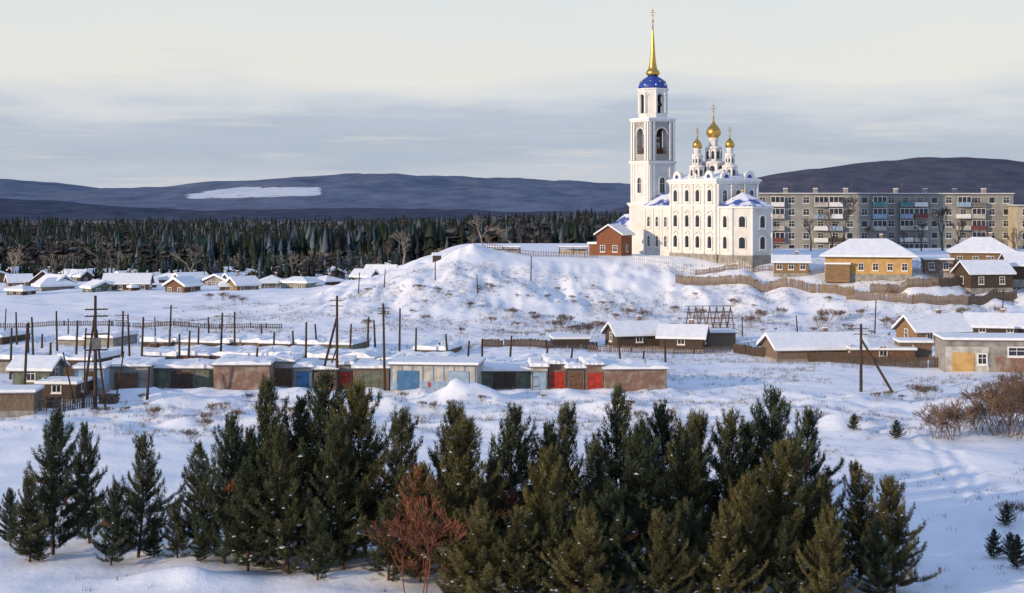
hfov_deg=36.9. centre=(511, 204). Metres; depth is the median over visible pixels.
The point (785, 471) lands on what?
pine tree
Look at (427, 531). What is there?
bare tree
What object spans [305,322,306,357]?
utility pole
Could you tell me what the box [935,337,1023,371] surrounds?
walls
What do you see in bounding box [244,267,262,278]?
village house
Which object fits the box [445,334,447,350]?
utility pole
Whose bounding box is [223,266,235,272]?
village house
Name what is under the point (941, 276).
plinth
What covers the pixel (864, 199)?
windows
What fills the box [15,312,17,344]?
utility pole
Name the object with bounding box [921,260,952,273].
walls
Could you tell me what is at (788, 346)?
barn
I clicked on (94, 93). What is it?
sky
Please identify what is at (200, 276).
village house
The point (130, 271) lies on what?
village house
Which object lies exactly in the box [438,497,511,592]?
pine tree
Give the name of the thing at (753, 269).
wooden fence
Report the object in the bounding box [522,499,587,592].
pine tree
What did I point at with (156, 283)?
village house
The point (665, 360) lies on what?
utility pole
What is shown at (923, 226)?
bare tree
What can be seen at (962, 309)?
shrub
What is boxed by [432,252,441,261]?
wooden hut
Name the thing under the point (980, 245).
roof snow
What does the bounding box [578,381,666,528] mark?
pine tree
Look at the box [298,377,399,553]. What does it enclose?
pine tree
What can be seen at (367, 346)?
utility pole
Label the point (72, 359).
garage
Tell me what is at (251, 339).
garage
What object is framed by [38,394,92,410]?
wooden fence
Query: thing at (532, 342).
wooden fence
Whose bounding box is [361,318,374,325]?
shrub
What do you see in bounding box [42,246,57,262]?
bare tree
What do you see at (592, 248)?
side wing
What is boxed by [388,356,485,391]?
pale blue garage
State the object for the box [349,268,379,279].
village house
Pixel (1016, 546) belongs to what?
pine sapling
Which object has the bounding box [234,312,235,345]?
utility pole
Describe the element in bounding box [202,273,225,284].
village house
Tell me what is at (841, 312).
shrub
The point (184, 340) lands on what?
garage
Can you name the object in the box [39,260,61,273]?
bare tree
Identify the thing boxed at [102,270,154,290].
village house
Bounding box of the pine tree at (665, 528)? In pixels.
[619,507,707,592]
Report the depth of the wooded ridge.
3630.28 m
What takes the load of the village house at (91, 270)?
on the snow ground at (968, 519)
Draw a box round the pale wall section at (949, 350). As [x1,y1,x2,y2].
[945,346,988,371]
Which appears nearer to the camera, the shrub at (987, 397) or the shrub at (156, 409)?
the shrub at (987, 397)
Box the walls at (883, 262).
[825,257,911,274]
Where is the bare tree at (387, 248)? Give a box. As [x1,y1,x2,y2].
[383,241,393,262]
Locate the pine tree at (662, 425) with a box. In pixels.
[633,398,681,545]
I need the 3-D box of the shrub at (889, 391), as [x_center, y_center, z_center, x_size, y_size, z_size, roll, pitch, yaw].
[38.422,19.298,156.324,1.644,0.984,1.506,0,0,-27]
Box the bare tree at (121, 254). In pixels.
[106,251,127,270]
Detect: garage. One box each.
[0,328,30,344]
[0,346,18,352]
[0,348,48,372]
[55,348,120,375]
[58,331,105,345]
[82,329,138,346]
[104,356,164,389]
[140,332,187,346]
[143,345,191,359]
[153,358,214,388]
[172,333,220,345]
[175,344,227,358]
[199,333,246,345]
[210,345,256,359]
[212,354,275,389]
[228,333,278,346]
[240,345,288,355]
[258,334,307,346]
[272,345,325,355]
[275,352,304,386]
[293,358,318,387]
[294,335,335,345]
[304,348,354,360]
[311,360,339,389]
[319,335,370,348]
[339,355,356,388]
[342,346,390,361]
[351,358,393,390]
[377,351,423,359]
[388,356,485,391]
[413,339,462,352]
[414,351,456,355]
[481,361,530,388]
[484,356,513,361]
[509,353,541,361]
[528,356,548,389]
[542,353,567,388]
[564,358,586,389]
[578,354,604,389]
[602,358,668,390]
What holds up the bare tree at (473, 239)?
on the snow ground at (968, 519)
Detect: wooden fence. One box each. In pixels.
[0,320,281,328]
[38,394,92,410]
[482,241,597,257]
[482,338,597,349]
[588,345,733,353]
[675,273,853,295]
[695,263,773,274]
[734,343,937,367]
[846,288,1016,304]
[870,275,962,292]
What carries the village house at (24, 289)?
on the snow ground at (968, 519)
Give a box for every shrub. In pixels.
[89,407,103,413]
[144,406,163,418]
[178,428,202,442]
[196,417,213,430]
[199,412,211,418]
[205,402,225,415]
[218,292,228,300]
[228,294,240,301]
[228,409,242,418]
[241,392,254,401]
[284,406,293,416]
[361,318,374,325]
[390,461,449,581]
[398,391,408,398]
[429,401,441,408]
[445,399,457,405]
[483,316,497,323]
[504,308,517,315]
[530,312,543,321]
[544,319,563,330]
[550,314,574,327]
[575,322,602,334]
[591,320,606,332]
[622,307,632,315]
[632,410,645,419]
[636,309,651,317]
[669,305,680,313]
[694,307,706,316]
[728,298,740,304]
[740,314,759,326]
[749,308,767,320]
[773,306,787,316]
[812,315,829,326]
[816,308,837,323]
[836,310,849,318]
[854,308,870,315]
[870,392,886,399]
[877,316,896,327]
[883,389,895,397]
[887,537,919,561]
[905,383,930,398]
[913,400,974,439]
[916,384,943,399]
[919,414,956,438]
[930,407,983,436]
[951,391,1023,436]
[956,307,970,315]
[959,380,1023,440]
[961,392,986,403]
[963,402,1000,432]
[970,401,1023,434]
[975,377,1023,425]
[977,381,1022,422]
[979,378,1003,390]
[989,305,1006,312]
[991,368,1023,386]
[995,500,1023,519]
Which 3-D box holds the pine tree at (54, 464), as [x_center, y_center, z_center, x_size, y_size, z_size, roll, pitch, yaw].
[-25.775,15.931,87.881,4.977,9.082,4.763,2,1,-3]
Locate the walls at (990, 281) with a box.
[954,273,1012,287]
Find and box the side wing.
[589,244,596,255]
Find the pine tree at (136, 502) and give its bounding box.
[110,430,186,557]
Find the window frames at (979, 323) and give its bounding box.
[978,323,1013,332]
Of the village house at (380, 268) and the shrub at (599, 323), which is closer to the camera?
the shrub at (599, 323)
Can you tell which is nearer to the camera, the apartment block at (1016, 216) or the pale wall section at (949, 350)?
the pale wall section at (949, 350)
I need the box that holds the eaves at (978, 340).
[933,335,1023,340]
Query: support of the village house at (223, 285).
on the snow ground at (968, 519)
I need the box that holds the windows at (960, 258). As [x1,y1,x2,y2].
[958,256,993,260]
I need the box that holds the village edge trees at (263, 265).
[0,242,402,279]
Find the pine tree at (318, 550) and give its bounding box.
[293,500,339,579]
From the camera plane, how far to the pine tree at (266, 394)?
86.99 m
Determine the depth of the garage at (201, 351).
188.02 m
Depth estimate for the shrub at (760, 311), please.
252.11 m
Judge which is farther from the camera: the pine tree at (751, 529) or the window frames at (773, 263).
the window frames at (773, 263)
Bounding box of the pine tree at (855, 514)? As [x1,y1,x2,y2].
[826,459,905,579]
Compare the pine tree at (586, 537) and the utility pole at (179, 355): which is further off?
the utility pole at (179, 355)
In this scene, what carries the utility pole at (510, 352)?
on the snow ground at (968, 519)
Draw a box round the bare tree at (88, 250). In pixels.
[83,241,105,256]
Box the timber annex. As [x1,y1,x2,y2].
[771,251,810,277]
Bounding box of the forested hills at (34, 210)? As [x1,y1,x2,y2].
[0,198,1023,222]
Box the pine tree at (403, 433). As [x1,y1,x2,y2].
[352,405,440,566]
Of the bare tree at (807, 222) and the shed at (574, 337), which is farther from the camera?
the bare tree at (807, 222)
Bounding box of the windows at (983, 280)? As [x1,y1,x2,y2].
[961,276,1004,283]
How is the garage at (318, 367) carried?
on the snow ground at (968, 519)
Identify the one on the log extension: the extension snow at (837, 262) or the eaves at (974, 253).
the extension snow at (837, 262)
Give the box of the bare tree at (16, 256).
[6,245,27,273]
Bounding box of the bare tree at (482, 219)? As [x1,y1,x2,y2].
[468,214,499,242]
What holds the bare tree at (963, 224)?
on the snow ground at (968, 519)
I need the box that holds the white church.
[613,10,773,266]
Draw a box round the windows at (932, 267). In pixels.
[922,262,947,268]
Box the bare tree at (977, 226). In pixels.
[975,221,991,236]
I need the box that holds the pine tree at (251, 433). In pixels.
[225,423,261,524]
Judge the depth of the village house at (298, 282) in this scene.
342.94 m
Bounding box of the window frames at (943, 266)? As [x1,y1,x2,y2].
[921,262,948,270]
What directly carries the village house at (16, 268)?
on the snow ground at (968, 519)
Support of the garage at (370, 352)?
on the snow ground at (968, 519)
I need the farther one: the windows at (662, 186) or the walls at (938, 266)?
the windows at (662, 186)
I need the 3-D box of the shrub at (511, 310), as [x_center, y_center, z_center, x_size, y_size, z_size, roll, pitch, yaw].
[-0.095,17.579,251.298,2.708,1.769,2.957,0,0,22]
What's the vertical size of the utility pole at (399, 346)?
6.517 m
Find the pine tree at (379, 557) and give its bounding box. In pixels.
[361,496,416,581]
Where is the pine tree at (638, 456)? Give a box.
[600,418,702,582]
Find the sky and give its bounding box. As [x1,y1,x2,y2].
[0,0,1023,187]
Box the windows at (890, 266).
[859,263,906,269]
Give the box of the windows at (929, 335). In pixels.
[905,329,932,338]
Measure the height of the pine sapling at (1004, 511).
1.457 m
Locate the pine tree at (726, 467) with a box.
[678,407,775,577]
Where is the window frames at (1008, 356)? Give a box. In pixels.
[976,347,1023,365]
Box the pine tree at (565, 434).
[508,400,603,549]
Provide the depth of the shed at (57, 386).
156.02 m
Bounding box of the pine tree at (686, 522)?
[653,496,733,592]
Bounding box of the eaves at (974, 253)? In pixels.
[948,252,1000,253]
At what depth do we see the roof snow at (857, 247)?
273.49 m
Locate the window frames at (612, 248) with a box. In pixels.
[600,245,627,252]
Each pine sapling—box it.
[25,534,53,561]
[139,531,164,556]
[189,534,213,561]
[273,539,292,561]
[332,538,350,561]
[845,413,860,429]
[889,419,906,437]
[984,529,1007,557]
[996,503,1015,525]
[1000,531,1021,555]
[1006,534,1023,568]
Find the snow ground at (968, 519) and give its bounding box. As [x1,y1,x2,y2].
[0,221,1023,592]
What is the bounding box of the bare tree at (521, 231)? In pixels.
[516,224,524,242]
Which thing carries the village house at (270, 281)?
on the snow ground at (968, 519)
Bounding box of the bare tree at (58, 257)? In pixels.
[46,253,66,262]
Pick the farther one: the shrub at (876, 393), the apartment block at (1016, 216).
the apartment block at (1016, 216)
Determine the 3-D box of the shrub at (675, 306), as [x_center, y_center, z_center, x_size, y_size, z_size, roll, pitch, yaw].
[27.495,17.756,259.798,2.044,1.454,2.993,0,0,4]
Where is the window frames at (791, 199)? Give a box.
[759,197,878,247]
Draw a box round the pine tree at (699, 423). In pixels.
[646,408,724,561]
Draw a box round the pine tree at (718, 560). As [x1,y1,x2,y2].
[690,498,768,592]
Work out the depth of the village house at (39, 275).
368.87 m
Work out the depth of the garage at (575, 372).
165.34 m
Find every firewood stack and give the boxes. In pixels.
[42,396,61,406]
[98,393,119,403]
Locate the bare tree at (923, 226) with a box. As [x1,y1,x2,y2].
[914,222,927,250]
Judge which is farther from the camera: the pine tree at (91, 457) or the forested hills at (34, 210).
the forested hills at (34, 210)
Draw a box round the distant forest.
[0,207,628,268]
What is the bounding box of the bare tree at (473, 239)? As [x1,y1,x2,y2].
[467,235,476,242]
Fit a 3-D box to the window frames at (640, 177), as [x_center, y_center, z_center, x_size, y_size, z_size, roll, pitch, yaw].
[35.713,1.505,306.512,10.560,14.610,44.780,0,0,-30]
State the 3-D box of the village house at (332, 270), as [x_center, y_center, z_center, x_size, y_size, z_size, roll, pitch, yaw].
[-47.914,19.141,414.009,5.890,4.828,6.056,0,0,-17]
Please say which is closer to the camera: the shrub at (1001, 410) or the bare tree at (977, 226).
the shrub at (1001, 410)
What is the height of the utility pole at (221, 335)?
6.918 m
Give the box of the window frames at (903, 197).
[888,197,1009,247]
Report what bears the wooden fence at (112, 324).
on the snow ground at (968, 519)
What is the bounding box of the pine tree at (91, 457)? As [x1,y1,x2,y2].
[60,421,111,543]
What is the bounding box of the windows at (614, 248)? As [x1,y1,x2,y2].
[601,245,626,251]
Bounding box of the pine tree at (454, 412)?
[407,399,484,548]
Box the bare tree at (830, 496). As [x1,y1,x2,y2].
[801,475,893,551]
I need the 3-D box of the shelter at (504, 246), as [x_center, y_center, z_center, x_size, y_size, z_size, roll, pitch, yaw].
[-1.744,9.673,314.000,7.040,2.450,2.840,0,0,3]
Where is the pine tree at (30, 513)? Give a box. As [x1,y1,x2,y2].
[4,474,53,561]
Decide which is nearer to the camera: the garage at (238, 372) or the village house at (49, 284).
the garage at (238, 372)
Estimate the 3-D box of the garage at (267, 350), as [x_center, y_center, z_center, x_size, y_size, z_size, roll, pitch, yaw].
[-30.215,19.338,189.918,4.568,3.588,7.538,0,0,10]
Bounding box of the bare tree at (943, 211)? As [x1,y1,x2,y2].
[929,206,950,250]
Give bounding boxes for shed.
[0,384,44,417]
[6,355,69,384]
[34,376,92,403]
[72,362,111,396]
[549,334,590,346]
[601,315,659,348]
[655,319,709,351]
[847,344,916,362]
[893,337,933,358]
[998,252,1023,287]
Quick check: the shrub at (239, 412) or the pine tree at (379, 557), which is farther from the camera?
the shrub at (239, 412)
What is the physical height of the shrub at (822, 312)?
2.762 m
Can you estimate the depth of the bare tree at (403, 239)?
376.83 m
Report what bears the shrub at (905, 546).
on the snow ground at (968, 519)
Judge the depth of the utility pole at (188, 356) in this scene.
186.78 m
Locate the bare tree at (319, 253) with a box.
[306,248,327,270]
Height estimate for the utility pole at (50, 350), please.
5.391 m
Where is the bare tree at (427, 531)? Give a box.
[362,509,456,592]
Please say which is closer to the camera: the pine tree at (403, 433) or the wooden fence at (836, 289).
the pine tree at (403, 433)
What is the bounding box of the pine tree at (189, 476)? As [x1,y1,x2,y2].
[165,439,221,551]
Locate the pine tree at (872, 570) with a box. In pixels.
[847,517,902,592]
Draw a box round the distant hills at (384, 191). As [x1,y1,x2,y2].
[0,173,630,211]
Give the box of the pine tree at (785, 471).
[729,437,856,586]
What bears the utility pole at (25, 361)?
on the snow ground at (968, 519)
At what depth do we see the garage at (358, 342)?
207.35 m
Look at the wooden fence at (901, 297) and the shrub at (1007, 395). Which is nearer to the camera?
the shrub at (1007, 395)
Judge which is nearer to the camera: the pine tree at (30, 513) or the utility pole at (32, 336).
the pine tree at (30, 513)
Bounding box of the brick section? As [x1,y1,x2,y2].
[996,357,1023,372]
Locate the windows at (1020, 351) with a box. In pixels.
[979,348,1023,363]
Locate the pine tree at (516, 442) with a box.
[474,402,552,557]
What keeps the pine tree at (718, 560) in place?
on the snow ground at (968, 519)
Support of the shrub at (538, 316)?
on the snow ground at (968, 519)
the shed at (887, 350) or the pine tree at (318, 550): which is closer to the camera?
the pine tree at (318, 550)
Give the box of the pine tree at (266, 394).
[214,373,320,551]
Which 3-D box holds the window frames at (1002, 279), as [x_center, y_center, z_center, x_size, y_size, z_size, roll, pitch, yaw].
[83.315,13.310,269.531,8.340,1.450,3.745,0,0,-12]
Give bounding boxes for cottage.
[891,309,972,345]
[963,308,1023,332]
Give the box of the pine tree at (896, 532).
[848,473,941,592]
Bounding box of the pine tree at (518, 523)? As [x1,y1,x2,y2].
[471,503,559,592]
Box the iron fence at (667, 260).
[633,255,750,273]
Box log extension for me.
[825,264,849,281]
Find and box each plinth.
[596,255,629,255]
[850,274,911,281]
[925,273,953,278]
[963,287,1012,294]
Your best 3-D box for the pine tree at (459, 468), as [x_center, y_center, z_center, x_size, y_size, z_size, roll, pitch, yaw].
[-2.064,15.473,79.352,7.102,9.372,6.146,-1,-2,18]
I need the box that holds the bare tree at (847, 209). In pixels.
[838,195,859,241]
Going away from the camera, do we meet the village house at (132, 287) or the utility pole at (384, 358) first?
the utility pole at (384, 358)
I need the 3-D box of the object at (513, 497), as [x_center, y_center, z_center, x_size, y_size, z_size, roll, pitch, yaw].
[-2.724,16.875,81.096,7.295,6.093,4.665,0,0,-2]
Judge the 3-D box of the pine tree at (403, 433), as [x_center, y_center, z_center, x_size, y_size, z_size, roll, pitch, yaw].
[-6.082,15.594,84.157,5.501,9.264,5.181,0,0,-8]
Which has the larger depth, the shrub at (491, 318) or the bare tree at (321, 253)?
the bare tree at (321, 253)
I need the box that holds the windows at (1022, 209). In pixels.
[1022,209,1023,248]
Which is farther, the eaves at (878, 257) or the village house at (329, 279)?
the village house at (329, 279)
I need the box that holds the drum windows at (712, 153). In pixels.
[691,151,737,175]
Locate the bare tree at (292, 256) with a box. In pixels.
[287,250,308,275]
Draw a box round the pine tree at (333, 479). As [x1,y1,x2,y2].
[283,412,381,569]
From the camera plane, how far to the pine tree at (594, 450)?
79.05 m
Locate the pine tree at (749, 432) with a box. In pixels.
[735,418,770,495]
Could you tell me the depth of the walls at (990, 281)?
267.93 m
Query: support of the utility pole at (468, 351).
on the snow ground at (968, 519)
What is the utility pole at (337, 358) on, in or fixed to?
on the snow ground at (968, 519)
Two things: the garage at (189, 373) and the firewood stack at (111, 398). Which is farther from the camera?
the garage at (189, 373)
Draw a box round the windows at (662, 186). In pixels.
[638,177,764,248]
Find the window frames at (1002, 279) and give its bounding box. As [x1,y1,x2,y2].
[960,276,1005,284]
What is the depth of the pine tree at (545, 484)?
76.96 m
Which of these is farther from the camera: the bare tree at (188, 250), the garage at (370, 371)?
the bare tree at (188, 250)
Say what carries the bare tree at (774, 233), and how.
on the snow ground at (968, 519)
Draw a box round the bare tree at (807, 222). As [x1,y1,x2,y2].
[802,218,814,250]
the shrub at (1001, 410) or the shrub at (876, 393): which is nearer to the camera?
the shrub at (1001, 410)
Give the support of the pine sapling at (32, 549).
on the snow ground at (968, 519)
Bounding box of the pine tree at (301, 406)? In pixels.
[278,393,325,545]
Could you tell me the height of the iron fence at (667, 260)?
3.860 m
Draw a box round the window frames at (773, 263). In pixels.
[773,263,805,269]
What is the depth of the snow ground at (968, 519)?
159.98 m
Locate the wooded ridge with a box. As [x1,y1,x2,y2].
[609,157,1023,211]
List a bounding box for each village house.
[0,270,8,282]
[4,273,32,286]
[4,281,38,294]
[6,266,28,273]
[28,266,51,285]
[31,277,77,290]
[34,272,76,282]
[61,269,93,281]
[79,279,114,291]
[85,268,114,278]
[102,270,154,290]
[114,269,137,272]
[127,284,150,290]
[152,276,158,287]
[154,269,164,275]
[158,271,175,282]
[162,276,203,292]
[170,270,208,283]
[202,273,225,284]
[217,274,237,290]
[221,270,244,278]
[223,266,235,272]
[225,273,261,289]
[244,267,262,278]
[259,272,281,287]
[278,276,318,287]
[307,277,323,286]
[317,273,342,284]
[325,266,346,278]
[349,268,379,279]
[364,264,397,273]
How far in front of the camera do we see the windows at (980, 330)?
230.64 m
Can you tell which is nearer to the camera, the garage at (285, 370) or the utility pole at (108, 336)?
the garage at (285, 370)
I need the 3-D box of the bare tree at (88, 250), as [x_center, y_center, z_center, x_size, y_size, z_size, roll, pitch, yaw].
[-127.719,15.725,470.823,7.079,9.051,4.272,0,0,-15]
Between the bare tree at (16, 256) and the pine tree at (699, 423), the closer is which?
the pine tree at (699, 423)
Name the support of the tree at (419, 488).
on the snow ground at (968, 519)
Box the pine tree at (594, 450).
[565,438,631,580]
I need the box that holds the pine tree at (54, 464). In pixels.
[21,406,104,554]
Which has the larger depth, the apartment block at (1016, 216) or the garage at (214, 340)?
the apartment block at (1016, 216)
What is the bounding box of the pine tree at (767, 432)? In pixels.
[727,381,821,556]
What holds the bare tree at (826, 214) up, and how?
on the snow ground at (968, 519)
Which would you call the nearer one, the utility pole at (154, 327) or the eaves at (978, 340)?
the eaves at (978, 340)
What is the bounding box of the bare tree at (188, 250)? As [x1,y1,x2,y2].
[170,244,202,271]
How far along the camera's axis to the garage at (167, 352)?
188.41 m
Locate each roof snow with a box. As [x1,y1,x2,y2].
[593,224,634,234]
[819,238,917,256]
[920,257,954,259]
[933,332,1023,339]
[946,237,1016,252]
[950,260,1016,274]
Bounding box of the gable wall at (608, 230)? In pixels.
[598,226,620,234]
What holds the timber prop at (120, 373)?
on the snow ground at (968, 519)
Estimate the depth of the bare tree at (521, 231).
432.81 m
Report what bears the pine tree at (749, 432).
on the snow ground at (968, 519)
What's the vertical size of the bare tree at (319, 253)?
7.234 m
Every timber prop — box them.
[62,352,73,403]
[83,341,85,388]
[116,351,124,393]
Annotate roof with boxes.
[594,226,630,235]
[950,262,1015,274]
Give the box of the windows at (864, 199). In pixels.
[760,197,881,247]
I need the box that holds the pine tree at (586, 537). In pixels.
[540,505,624,592]
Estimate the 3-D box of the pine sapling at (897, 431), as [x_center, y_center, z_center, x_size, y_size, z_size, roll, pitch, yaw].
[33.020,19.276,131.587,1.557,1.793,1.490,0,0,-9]
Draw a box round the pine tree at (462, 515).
[432,508,498,592]
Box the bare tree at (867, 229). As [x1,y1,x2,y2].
[861,226,874,238]
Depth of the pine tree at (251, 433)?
88.92 m
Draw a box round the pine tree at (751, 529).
[698,470,792,592]
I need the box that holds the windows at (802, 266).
[777,263,804,268]
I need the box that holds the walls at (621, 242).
[597,235,631,254]
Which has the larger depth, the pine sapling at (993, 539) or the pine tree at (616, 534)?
the pine sapling at (993, 539)
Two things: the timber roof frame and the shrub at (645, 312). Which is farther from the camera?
the shrub at (645, 312)
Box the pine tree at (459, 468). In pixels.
[410,414,515,581]
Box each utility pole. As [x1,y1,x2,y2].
[9,328,12,378]
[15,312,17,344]
[23,324,27,384]
[27,322,28,352]
[31,317,33,354]
[49,342,51,354]
[55,311,57,350]
[75,320,78,354]
[81,296,107,409]
[83,328,86,349]
[107,319,109,347]
[115,311,127,356]
[127,314,130,355]
[141,317,143,355]
[146,366,149,399]
[154,317,155,335]
[168,305,176,346]
[178,334,180,358]
[187,330,190,358]
[216,313,227,351]
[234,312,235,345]
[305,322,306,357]
[323,296,342,390]
[349,324,351,348]
[366,317,368,347]
[373,320,375,347]
[376,303,390,390]
[398,308,400,350]
[415,328,416,351]
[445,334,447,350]
[467,341,469,355]
[481,339,482,356]
[509,336,511,356]
[530,256,531,280]
[664,341,666,361]
[853,324,893,392]
[874,300,876,333]
[998,290,1008,307]
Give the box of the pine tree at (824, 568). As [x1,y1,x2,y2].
[790,504,862,592]
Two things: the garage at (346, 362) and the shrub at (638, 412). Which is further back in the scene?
the garage at (346, 362)
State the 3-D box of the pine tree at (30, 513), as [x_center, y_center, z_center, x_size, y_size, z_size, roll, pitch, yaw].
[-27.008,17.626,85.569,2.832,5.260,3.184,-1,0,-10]
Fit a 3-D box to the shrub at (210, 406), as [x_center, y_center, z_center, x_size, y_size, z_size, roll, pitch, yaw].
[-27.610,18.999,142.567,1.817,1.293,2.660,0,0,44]
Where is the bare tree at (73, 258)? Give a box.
[67,254,84,265]
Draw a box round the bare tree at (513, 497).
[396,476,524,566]
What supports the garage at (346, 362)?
on the snow ground at (968, 519)
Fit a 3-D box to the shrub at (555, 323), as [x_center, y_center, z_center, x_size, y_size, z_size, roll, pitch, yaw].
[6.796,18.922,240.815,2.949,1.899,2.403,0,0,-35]
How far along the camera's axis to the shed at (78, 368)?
160.14 m
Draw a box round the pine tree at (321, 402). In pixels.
[282,368,383,538]
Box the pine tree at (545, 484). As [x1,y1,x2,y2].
[499,441,596,592]
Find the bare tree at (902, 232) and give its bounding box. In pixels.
[897,231,905,247]
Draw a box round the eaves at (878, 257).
[841,257,916,257]
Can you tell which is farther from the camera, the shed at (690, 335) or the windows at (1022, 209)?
the windows at (1022, 209)
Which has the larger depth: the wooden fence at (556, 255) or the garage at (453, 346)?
the wooden fence at (556, 255)
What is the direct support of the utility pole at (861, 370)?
on the snow ground at (968, 519)
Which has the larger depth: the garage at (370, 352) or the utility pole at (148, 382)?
the garage at (370, 352)
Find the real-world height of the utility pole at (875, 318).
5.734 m
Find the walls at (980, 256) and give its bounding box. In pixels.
[949,253,999,266]
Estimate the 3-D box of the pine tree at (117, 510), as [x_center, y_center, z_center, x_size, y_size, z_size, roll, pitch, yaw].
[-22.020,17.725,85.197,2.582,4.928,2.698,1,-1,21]
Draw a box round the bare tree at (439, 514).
[390,490,498,592]
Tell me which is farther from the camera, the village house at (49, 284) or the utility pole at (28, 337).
the village house at (49, 284)
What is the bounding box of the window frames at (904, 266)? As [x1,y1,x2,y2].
[858,263,912,271]
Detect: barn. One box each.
[707,328,737,348]
[756,327,869,361]
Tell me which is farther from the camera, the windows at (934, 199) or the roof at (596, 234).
the windows at (934, 199)
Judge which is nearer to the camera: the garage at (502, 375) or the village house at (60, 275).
the garage at (502, 375)
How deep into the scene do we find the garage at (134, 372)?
166.50 m
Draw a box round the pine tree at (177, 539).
[159,497,196,557]
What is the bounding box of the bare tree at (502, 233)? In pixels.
[496,227,510,242]
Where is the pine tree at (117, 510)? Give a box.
[87,482,138,565]
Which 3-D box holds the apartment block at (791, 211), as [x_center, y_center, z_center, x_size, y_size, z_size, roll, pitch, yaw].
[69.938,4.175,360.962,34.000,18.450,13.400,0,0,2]
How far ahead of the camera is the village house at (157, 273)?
404.16 m
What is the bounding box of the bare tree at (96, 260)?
[88,259,109,279]
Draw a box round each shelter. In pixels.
[487,245,520,252]
[559,245,587,253]
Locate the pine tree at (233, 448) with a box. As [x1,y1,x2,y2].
[186,410,261,563]
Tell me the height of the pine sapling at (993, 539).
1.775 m
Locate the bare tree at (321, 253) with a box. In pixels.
[315,252,323,274]
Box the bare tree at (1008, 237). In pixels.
[1005,227,1023,249]
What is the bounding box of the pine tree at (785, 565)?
[756,516,817,592]
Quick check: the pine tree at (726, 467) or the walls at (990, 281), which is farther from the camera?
the walls at (990, 281)
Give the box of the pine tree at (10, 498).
[0,488,23,544]
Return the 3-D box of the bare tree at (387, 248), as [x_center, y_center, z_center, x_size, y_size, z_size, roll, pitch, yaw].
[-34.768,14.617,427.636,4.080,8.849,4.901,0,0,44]
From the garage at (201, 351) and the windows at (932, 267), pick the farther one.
the windows at (932, 267)
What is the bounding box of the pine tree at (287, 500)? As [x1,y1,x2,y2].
[229,421,322,574]
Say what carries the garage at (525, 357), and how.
on the snow ground at (968, 519)
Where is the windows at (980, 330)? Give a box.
[979,329,1012,331]
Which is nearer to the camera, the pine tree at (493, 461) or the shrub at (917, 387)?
the pine tree at (493, 461)
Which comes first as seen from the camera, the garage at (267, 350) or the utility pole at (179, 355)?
the utility pole at (179, 355)
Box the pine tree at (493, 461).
[451,455,522,574]
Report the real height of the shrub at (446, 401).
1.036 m
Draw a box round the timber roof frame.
[685,305,735,328]
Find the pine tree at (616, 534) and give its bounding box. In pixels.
[570,477,642,592]
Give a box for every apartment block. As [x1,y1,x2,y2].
[759,188,887,248]
[886,183,1014,247]
[1007,205,1023,248]
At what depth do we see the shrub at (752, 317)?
245.53 m
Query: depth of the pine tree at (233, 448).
84.86 m
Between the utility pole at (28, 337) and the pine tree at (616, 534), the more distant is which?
the utility pole at (28, 337)
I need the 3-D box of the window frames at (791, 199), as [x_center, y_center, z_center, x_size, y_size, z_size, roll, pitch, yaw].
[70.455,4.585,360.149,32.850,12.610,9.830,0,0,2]
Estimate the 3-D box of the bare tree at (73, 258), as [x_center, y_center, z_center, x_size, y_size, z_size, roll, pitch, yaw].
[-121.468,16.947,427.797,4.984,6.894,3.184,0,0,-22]
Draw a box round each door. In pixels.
[952,352,974,371]
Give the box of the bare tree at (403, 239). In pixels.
[390,227,412,264]
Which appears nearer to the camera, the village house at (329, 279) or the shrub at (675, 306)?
the shrub at (675, 306)
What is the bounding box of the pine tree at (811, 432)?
[759,404,846,525]
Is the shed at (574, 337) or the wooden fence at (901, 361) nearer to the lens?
the wooden fence at (901, 361)
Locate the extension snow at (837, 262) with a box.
[824,262,850,263]
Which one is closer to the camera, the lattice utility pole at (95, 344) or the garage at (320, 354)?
the lattice utility pole at (95, 344)
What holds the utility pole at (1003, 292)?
on the snow ground at (968, 519)
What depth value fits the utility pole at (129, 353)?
198.65 m
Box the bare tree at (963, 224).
[950,219,966,244]
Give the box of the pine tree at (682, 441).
[642,425,738,569]
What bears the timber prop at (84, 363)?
on the snow ground at (968, 519)
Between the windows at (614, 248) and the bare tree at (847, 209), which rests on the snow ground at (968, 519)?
the bare tree at (847, 209)
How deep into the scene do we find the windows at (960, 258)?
281.63 m
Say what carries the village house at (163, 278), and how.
on the snow ground at (968, 519)
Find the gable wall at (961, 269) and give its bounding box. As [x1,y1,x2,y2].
[954,264,967,273]
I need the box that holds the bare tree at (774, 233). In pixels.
[773,223,777,247]
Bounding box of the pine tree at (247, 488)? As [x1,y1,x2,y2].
[212,455,287,570]
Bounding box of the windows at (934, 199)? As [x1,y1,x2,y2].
[888,197,1008,247]
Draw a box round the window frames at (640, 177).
[636,176,766,250]
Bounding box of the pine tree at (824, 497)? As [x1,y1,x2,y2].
[794,474,859,592]
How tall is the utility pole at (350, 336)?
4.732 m
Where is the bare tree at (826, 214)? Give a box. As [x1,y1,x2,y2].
[818,211,839,247]
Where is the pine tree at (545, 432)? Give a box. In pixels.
[521,417,569,495]

